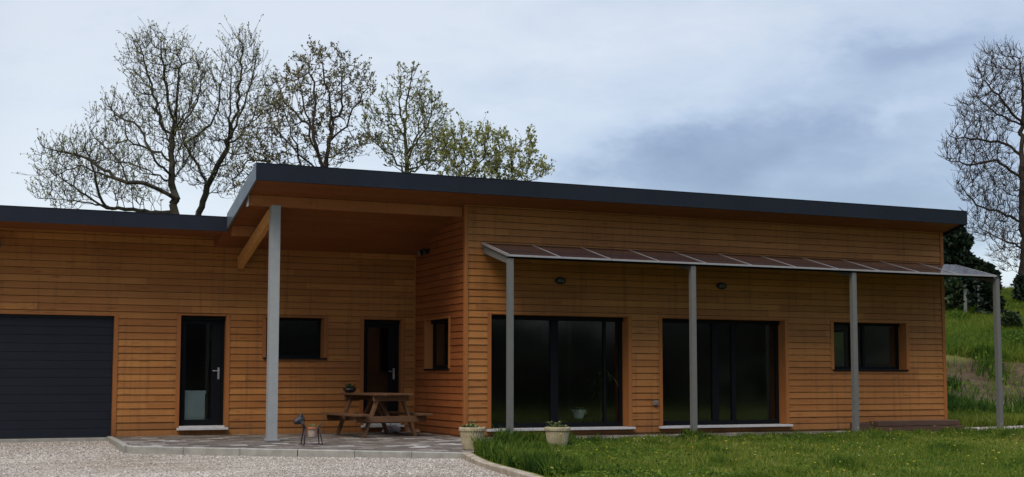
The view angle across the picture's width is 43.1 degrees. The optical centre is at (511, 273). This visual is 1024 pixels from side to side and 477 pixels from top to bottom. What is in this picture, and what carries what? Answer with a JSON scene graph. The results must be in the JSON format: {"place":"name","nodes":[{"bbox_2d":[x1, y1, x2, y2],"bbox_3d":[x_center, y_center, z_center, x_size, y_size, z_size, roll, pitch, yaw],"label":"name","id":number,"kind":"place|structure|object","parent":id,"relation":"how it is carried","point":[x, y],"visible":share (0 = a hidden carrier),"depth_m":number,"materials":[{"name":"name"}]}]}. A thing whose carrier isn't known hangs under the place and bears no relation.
{"place":"outdoors","nodes":[
{"label":"outdoors","id":0,"kind":"place"},
{"bbox_2d":[0,441,510,476],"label":"gravel yard","id":1,"kind":"structure","parent":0,"point":[167,473],"depth_m":18.56,"materials":[{"name":"grey gravel"}]},
{"bbox_2d":[107,436,116,443],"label":"kerb stone","id":2,"kind":"object","parent":1,"relation":"on","point":[109,438],"visible":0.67,"depth_m":23.31,"materials":[{"name":"concrete"}]},
{"bbox_2d":[112,439,120,447],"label":"kerb stone","id":3,"kind":"object","parent":1,"relation":"on","point":[114,442],"visible":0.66,"depth_m":22.31,"materials":[{"name":"concrete"}]},
{"bbox_2d":[117,441,128,453],"bbox_3d":[-6.404,2.877,21.364,0.090,0.159,1.066,2,-5,-22],"label":"kerb stone","id":4,"kind":"object","parent":1,"relation":"on","point":[122,446],"visible":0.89,"depth_m":21.13,"materials":[{"name":"concrete"}]},
{"bbox_2d":[127,446,183,454],"bbox_3d":[-5.704,2.847,20.788,0.924,0.152,0.090,0,-5,6],"label":"kerb stone","id":5,"kind":"object","parent":1,"relation":"on","point":[160,450],"visible":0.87,"depth_m":20.75,"materials":[{"name":"concrete"}]},
{"bbox_2d":[183,447,239,455],"bbox_3d":[-4.777,2.852,20.688,0.924,0.152,0.090,0,-5,6],"label":"kerb stone","id":6,"kind":"object","parent":1,"relation":"on","point":[211,451],"visible":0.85,"depth_m":20.64,"materials":[{"name":"concrete"}]},
{"bbox_2d":[240,448,297,456],"bbox_3d":[-3.851,2.857,20.588,0.924,0.152,0.090,0,-5,6],"label":"kerb stone","id":7,"kind":"object","parent":1,"relation":"on","point":[263,452],"visible":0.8,"depth_m":20.55,"materials":[{"name":"concrete"}]},
{"bbox_2d":[298,449,354,457],"bbox_3d":[-2.933,2.866,20.528,0.894,0.155,0.090,0,-5,1],"label":"kerb stone","id":8,"kind":"object","parent":1,"relation":"on","point":[324,453],"visible":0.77,"depth_m":20.49,"materials":[{"name":"concrete"}]},
{"bbox_2d":[355,450,411,457],"bbox_3d":[-2.031,2.881,20.508,0.894,0.155,0.090,0,-5,1],"label":"kerb stone","id":9,"kind":"object","parent":1,"relation":"on","point":[381,454],"visible":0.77,"depth_m":20.46,"materials":[{"name":"concrete"}]},
{"bbox_2d":[412,451,462,458],"bbox_3d":[-1.129,2.895,20.488,0.894,0.155,0.090,0,-5,1],"label":"kerb stone","id":10,"kind":"object","parent":1,"relation":"on","point":[439,455],"visible":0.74,"depth_m":20.45,"materials":[{"name":"concrete"}]},
{"bbox_2d":[115,432,460,443],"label":"porch paving","id":11,"kind":"structure","parent":0,"point":[230,438],"depth_m":23.61,"materials":[{"name":"grey concrete"}]},
{"bbox_2d":[321,392,431,437],"bbox_3d":[-2.556,2.651,24.371,1.532,0.798,1.660,3,-5,-31],"label":"picnic table","id":12,"kind":"object","parent":11,"relation":"on","point":[384,415],"visible":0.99,"depth_m":24.01,"materials":[{"name":"brown wood"}]},
{"bbox_2d":[343,383,355,392],"bbox_3d":[-3.092,2.188,24.740,0.267,0.189,0.260,2,-5,-24],"label":"glazed bowl","id":13,"kind":"object","parent":12,"relation":"on","point":[350,389],"visible":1,"depth_m":24.66,"materials":[{"name":"black ceramic"}]},
{"bbox_2d":[381,424,400,432],"bbox_3d":[-2.398,3.070,25.675,0.414,0.178,0.357,2,-5,-24],"label":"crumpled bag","id":14,"kind":"object","parent":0,"point":[392,428],"visible":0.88,"depth_m":25.59,"materials":[{"name":"plastic"}]},
{"bbox_2d":[0,0,1023,287],"label":"sky","id":15,"kind":"structure","parent":0,"point":[846,101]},
{"bbox_2d":[128,430,940,452],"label":"patio paving","id":16,"kind":"structure","parent":0,"point":[439,445],"depth_m":21.71,"materials":[{"name":"grey concrete"}]},
{"bbox_2d":[293,412,322,444],"bbox_3d":[-3.397,2.596,21.656,0.525,0.542,0.208,3,-5,-30],"label":"dog planter","id":17,"kind":"object","parent":16,"relation":"on","point":[312,428],"visible":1,"depth_m":21.61,"materials":[{"name":"metal"}]},
{"bbox_2d":[459,420,485,449],"bbox_3d":[-0.647,2.631,21.096,0.439,0.485,0.438,2,-5,-24],"label":"ribbed planter","id":18,"kind":"object","parent":16,"relation":"on","point":[467,430],"visible":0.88,"depth_m":20.95,"materials":[{"name":"stone"}]},
{"bbox_2d":[481,242,1003,433],"bbox_3d":[4.917,1.387,25.773,11.490,3.660,1.270,2,-5,-24],"label":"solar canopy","id":19,"kind":"object","parent":16,"relation":"on","point":[507,254],"visible":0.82,"depth_m":25.24,"materials":[{"name":"grey metal"}]},
{"bbox_2d":[850,422,870,431],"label":"timber beam","id":20,"kind":"structure","parent":16,"relation":"on","point":[863,426],"depth_m":26.66,"materials":[{"name":"brown wood"}]},
{"bbox_2d":[871,425,962,431],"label":"timber beam","id":21,"kind":"structure","parent":16,"relation":"on","point":[908,428],"depth_m":27.05,"materials":[{"name":"brown wood"}]},
{"bbox_2d":[869,420,958,425],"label":"timber beam","id":22,"kind":"structure","parent":21,"relation":"on","point":[914,422],"depth_m":27.13,"materials":[{"name":"brown wood"}]},
{"bbox_2d":[468,424,1023,476],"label":"lawn","id":23,"kind":"structure","parent":0,"point":[798,462],"depth_m":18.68,"materials":[{"name":"green plant"}]},
{"bbox_2d":[544,420,570,445],"bbox_3d":[0.759,2.697,21.672,0.439,0.484,0.438,2,-5,-24],"label":"ribbed planter","id":24,"kind":"object","parent":23,"relation":"on","point":[553,432],"visible":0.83,"depth_m":21.52,"materials":[{"name":"stone"}]},
{"bbox_2d":[474,429,1022,476],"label":"clover leaves","id":25,"kind":"object","parent":23,"relation":"on","point":[588,472],"visible":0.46,"depth_m":19.18,"materials":[{"name":"green plant"}]},
{"bbox_2d":[542,423,1017,476],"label":"flower stalks","id":26,"kind":"object","parent":23,"relation":"on","point":[820,450],"visible":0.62,"depth_m":19.68,"materials":[{"name":"green plant"}]},
{"bbox_2d":[542,425,1017,475],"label":"buttercup flowers","id":27,"kind":"object","parent":26,"relation":"attached to","point":[833,449],"visible":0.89,"depth_m":19.54,"materials":[{"name":"yellow plant"}]},
{"bbox_2d":[569,353,1023,435],"bbox_3d":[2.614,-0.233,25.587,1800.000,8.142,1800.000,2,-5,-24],"label":"ground","id":28,"kind":"structure","parent":0,"point":[964,360],"depth_m":40.20,"materials":[{"name":"green plant"}]},
{"bbox_2d":[11,19,224,213],"bbox_3d":[-11.584,-1.630,38.401,5.978,11.888,2.755,0,-5,-2],"label":"bare tree","id":29,"kind":"object","parent":28,"relation":"on","point":[173,195],"visible":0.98,"depth_m":38.34,"materials":[{"name":"brown plant"}]},
{"bbox_2d":[158,14,286,214],"bbox_3d":[-8.915,-1.806,39.833,3.941,12.441,2.510,0,-5,2],"label":"bare tree","id":30,"kind":"object","parent":28,"relation":"on","point":[213,175],"visible":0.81,"depth_m":39.89,"materials":[{"name":"brown plant"}]},
{"bbox_2d":[222,34,377,200],"bbox_3d":[-6.125,-1.304,37.104,4.380,11.060,2.317,0,-5,3],"label":"bronze leaved tree","id":31,"kind":"object","parent":28,"relation":"on","point":[311,123],"visible":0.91,"depth_m":37.33,"materials":[{"name":"brown plant"}]},
{"bbox_2d":[353,60,470,172],"bbox_3d":[-3.042,-1.056,38.670,3.650,10.777,1.982,0,-5,0],"label":"bare tree","id":32,"kind":"object","parent":28,"relation":"on","point":[427,151],"visible":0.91,"depth_m":38.88,"materials":[{"name":"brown plant"}]},
{"bbox_2d":[462,452,475,461],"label":"edging stone","id":33,"kind":"object","parent":28,"relation":"on","point":[466,456],"visible":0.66,"depth_m":20.07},
{"bbox_2d":[434,111,510,178],"bbox_3d":[-1.198,-0.226,37.648,2.180,8.922,1.917,2,-5,-24],"label":"leafing tree","id":34,"kind":"object","parent":28,"relation":"on","point":[484,153],"visible":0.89,"depth_m":37.73,"materials":[{"name":"green plant"}]},
{"bbox_2d":[470,456,491,466],"bbox_3d":[-0.478,2.854,19.311,0.142,0.194,1.008,1,-5,-14],"label":"edging stone","id":35,"kind":"object","parent":28,"relation":"on","point":[477,460],"visible":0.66,"depth_m":19.28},
{"bbox_2d":[0,162,967,442],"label":"wooden house","id":36,"kind":"structure","parent":28,"relation":"on","point":[276,300],"depth_m":25.29,"materials":[{"name":"brown wood"}]},
{"bbox_2d":[0,314,113,438],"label":"garage door","id":37,"kind":"structure","parent":36,"relation":"in","point":[56,370],"depth_m":23.65,"materials":[{"name":"paint"}]},
{"bbox_2d":[184,390,205,425],"bbox_3d":[-6.069,2.583,24.776,0.430,0.680,0.032,2,-5,-21],"label":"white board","id":38,"kind":"object","parent":36,"relation":"on","point":[194,405],"visible":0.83,"depth_m":24.78,"materials":[{"name":"grey glass"}]},
{"bbox_2d":[176,316,227,429],"bbox_3d":[-5.889,1.893,24.677,0.957,2.159,0.340,2,-5,-24],"label":"door","id":39,"kind":"structure","parent":36,"relation":"in","point":[215,422],"depth_m":24.83,"materials":[{"name":"black metal"}]},
{"bbox_2d":[263,318,326,359],"bbox_3d":[-4.295,1.289,25.523,1.275,0.816,0.340,2,-5,-24],"label":"window","id":40,"kind":"structure","parent":36,"relation":"in","point":[317,356],"depth_m":25.69,"materials":[{"name":"black glass"}]},
{"bbox_2d":[361,320,404,427],"bbox_3d":[-2.626,2.016,26.120,0.889,2.152,0.340,2,-5,-24],"label":"door","id":41,"kind":"structure","parent":36,"relation":"in","point":[392,325],"depth_m":26.30,"materials":[{"name":"black metal"}]},
{"bbox_2d":[417,248,428,256],"bbox_3d":[-1.770,-0.400,25.767,0.238,0.186,0.170,2,-5,-24],"label":"floodlight","id":42,"kind":"object","parent":36,"relation":"attached to","point":[420,253],"visible":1,"depth_m":25.73,"materials":[{"name":"plastic"}]},
{"bbox_2d":[423,319,448,369],"bbox_3d":[-1.341,1.396,25.281,0.320,0.988,1.366,2,-5,-24],"label":"window","id":43,"kind":"structure","parent":36,"relation":"in","point":[440,327],"depth_m":25.53,"materials":[{"name":"black glass"}]},
{"bbox_2d":[555,277,565,283],"bbox_3d":[0.931,0.144,24.744,0.220,0.140,0.068,2,-5,-24],"label":"wall lamp","id":44,"kind":"object","parent":36,"relation":"attached to","point":[560,280],"visible":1,"depth_m":24.71,"materials":[{"name":"plastic"}]},
{"bbox_2d":[486,315,635,431],"bbox_3d":[0.898,1.901,24.742,3.104,2.167,0.395,2,-5,-24],"label":"patio door","id":45,"kind":"structure","parent":36,"relation":"in","point":[553,320],"depth_m":24.91,"materials":[{"name":"black metal"}]},
{"bbox_2d":[566,418,590,421],"bbox_3d":[1.303,2.952,25.319,0.400,0.229,0.300,2,-5,-24],"label":"plant stool","id":46,"kind":"object","parent":36,"relation":"on","point":[574,419],"visible":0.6,"depth_m":25.29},
{"bbox_2d":[568,407,592,418],"bbox_3d":[1.352,2.725,25.354,0.598,0.224,0.717,2,-5,-24],"label":"houseplant","id":47,"kind":"object","parent":46,"relation":"on","point":[579,413],"visible":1,"depth_m":25.25,"materials":[{"name":"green plant"}]},
{"bbox_2d":[576,369,616,421],"bbox_3d":[1.698,2.488,25.812,1.234,1.172,1.137,-3,-5,30],"label":"houseplant","id":48,"kind":"object","parent":36,"relation":"on","point":[600,419],"visible":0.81,"depth_m":25.80,"materials":[{"name":"green plant"}]},
{"bbox_2d":[717,283,726,288],"bbox_3d":[4.244,0.259,26.210,0.220,0.140,0.068,2,-5,-24],"label":"wall lamp","id":49,"kind":"object","parent":36,"relation":"attached to","point":[721,285],"visible":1,"depth_m":26.18,"materials":[{"name":"plastic"}]},
{"bbox_2d":[659,319,792,428],"bbox_3d":[4.258,2.024,26.229,3.128,2.167,0.395,2,-5,-24],"label":"patio door","id":50,"kind":"structure","parent":36,"relation":"in","point":[714,422],"depth_m":26.39,"materials":[{"name":"black metal"}]},
{"bbox_2d":[834,330,844,366],"bbox_3d":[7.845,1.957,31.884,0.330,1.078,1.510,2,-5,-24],"label":"window pane","id":51,"kind":"structure","parent":36,"relation":"in","point":[839,335],"depth_m":31.39,"materials":[{"name":"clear glass"}]},
{"bbox_2d":[833,322,908,370],"bbox_3d":[7.587,1.581,27.782,1.988,1.028,0.330,2,-5,-24],"label":"window","id":52,"kind":"structure","parent":36,"relation":"in","point":[862,337],"depth_m":27.88,"materials":[{"name":"black glass"}]},
{"bbox_2d":[483,463,517,475],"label":"edging stone","id":53,"kind":"object","parent":28,"relation":"on","point":[501,469],"visible":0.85,"depth_m":18.14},
{"bbox_2d":[481,124,555,180],"bbox_3d":[0.155,-0.067,38.228,2.290,8.681,1.449,0,-5,-3],"label":"leafing tree","id":54,"kind":"object","parent":28,"relation":"on","point":[523,164],"visible":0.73,"depth_m":38.34,"materials":[{"name":"green plant"}]},
{"bbox_2d":[510,470,540,476],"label":"edging stone","id":55,"kind":"object","parent":28,"relation":"on","point":[517,473],"visible":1,"depth_m":17.17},
{"bbox_2d":[944,277,975,312],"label":"shrub","id":56,"kind":"object","parent":28,"relation":"on","point":[954,287],"visible":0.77,"depth_m":49.76,"materials":[{"name":"green plant"}]},
{"bbox_2d":[943,226,979,307],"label":"evergreen tree","id":57,"kind":"object","parent":28,"relation":"on","point":[959,243],"visible":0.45,"depth_m":51.79,"materials":[{"name":"green plant"}]},
{"bbox_2d":[963,289,966,311],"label":"fence post","id":58,"kind":"object","parent":28,"relation":"on","point":[964,299],"visible":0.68,"depth_m":49.55,"materials":[{"name":"grey wood"}]},
{"bbox_2d":[937,35,1023,273],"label":"ash tree","id":59,"kind":"object","parent":28,"relation":"on","point":[1020,176],"visible":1,"depth_m":56.36,"materials":[{"name":"brown plant"}]},
{"bbox_2d":[945,286,1023,427],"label":"bank grass","id":60,"kind":"structure","parent":28,"relation":"on","point":[962,336],"depth_m":40.98,"materials":[{"name":"green plant"}]},
{"bbox_2d":[946,292,1023,424],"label":"bank weeds","id":61,"kind":"object","parent":28,"relation":"on","point":[1007,356],"visible":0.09,"depth_m":41.67,"materials":[{"name":"green plant"}]},
{"bbox_2d":[975,256,997,277],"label":"shrub","id":62,"kind":"object","parent":28,"relation":"on","point":[978,266],"visible":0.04,"depth_m":53.93,"materials":[{"name":"green plant"}]},
{"bbox_2d":[970,262,1007,314],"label":"evergreen tree","id":63,"kind":"object","parent":28,"relation":"on","point":[986,291],"visible":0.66,"depth_m":49.88,"materials":[{"name":"green plant"}]},
{"bbox_2d":[1001,310,1022,329],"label":"shrub","id":64,"kind":"object","parent":28,"relation":"on","point":[1011,318],"visible":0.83,"depth_m":45.85,"materials":[{"name":"green plant"}]},
{"bbox_2d":[1010,272,1023,302],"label":"shrub","id":65,"kind":"object","parent":28,"relation":"on","point":[1018,285],"visible":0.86,"depth_m":53.04,"materials":[{"name":"green plant"}]},
{"bbox_2d":[964,426,1022,429],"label":"chippings","id":66,"kind":"object","parent":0,"point":[996,428],"visible":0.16,"depth_m":28.69,"materials":[{"name":"grey gravel"}]}
]}

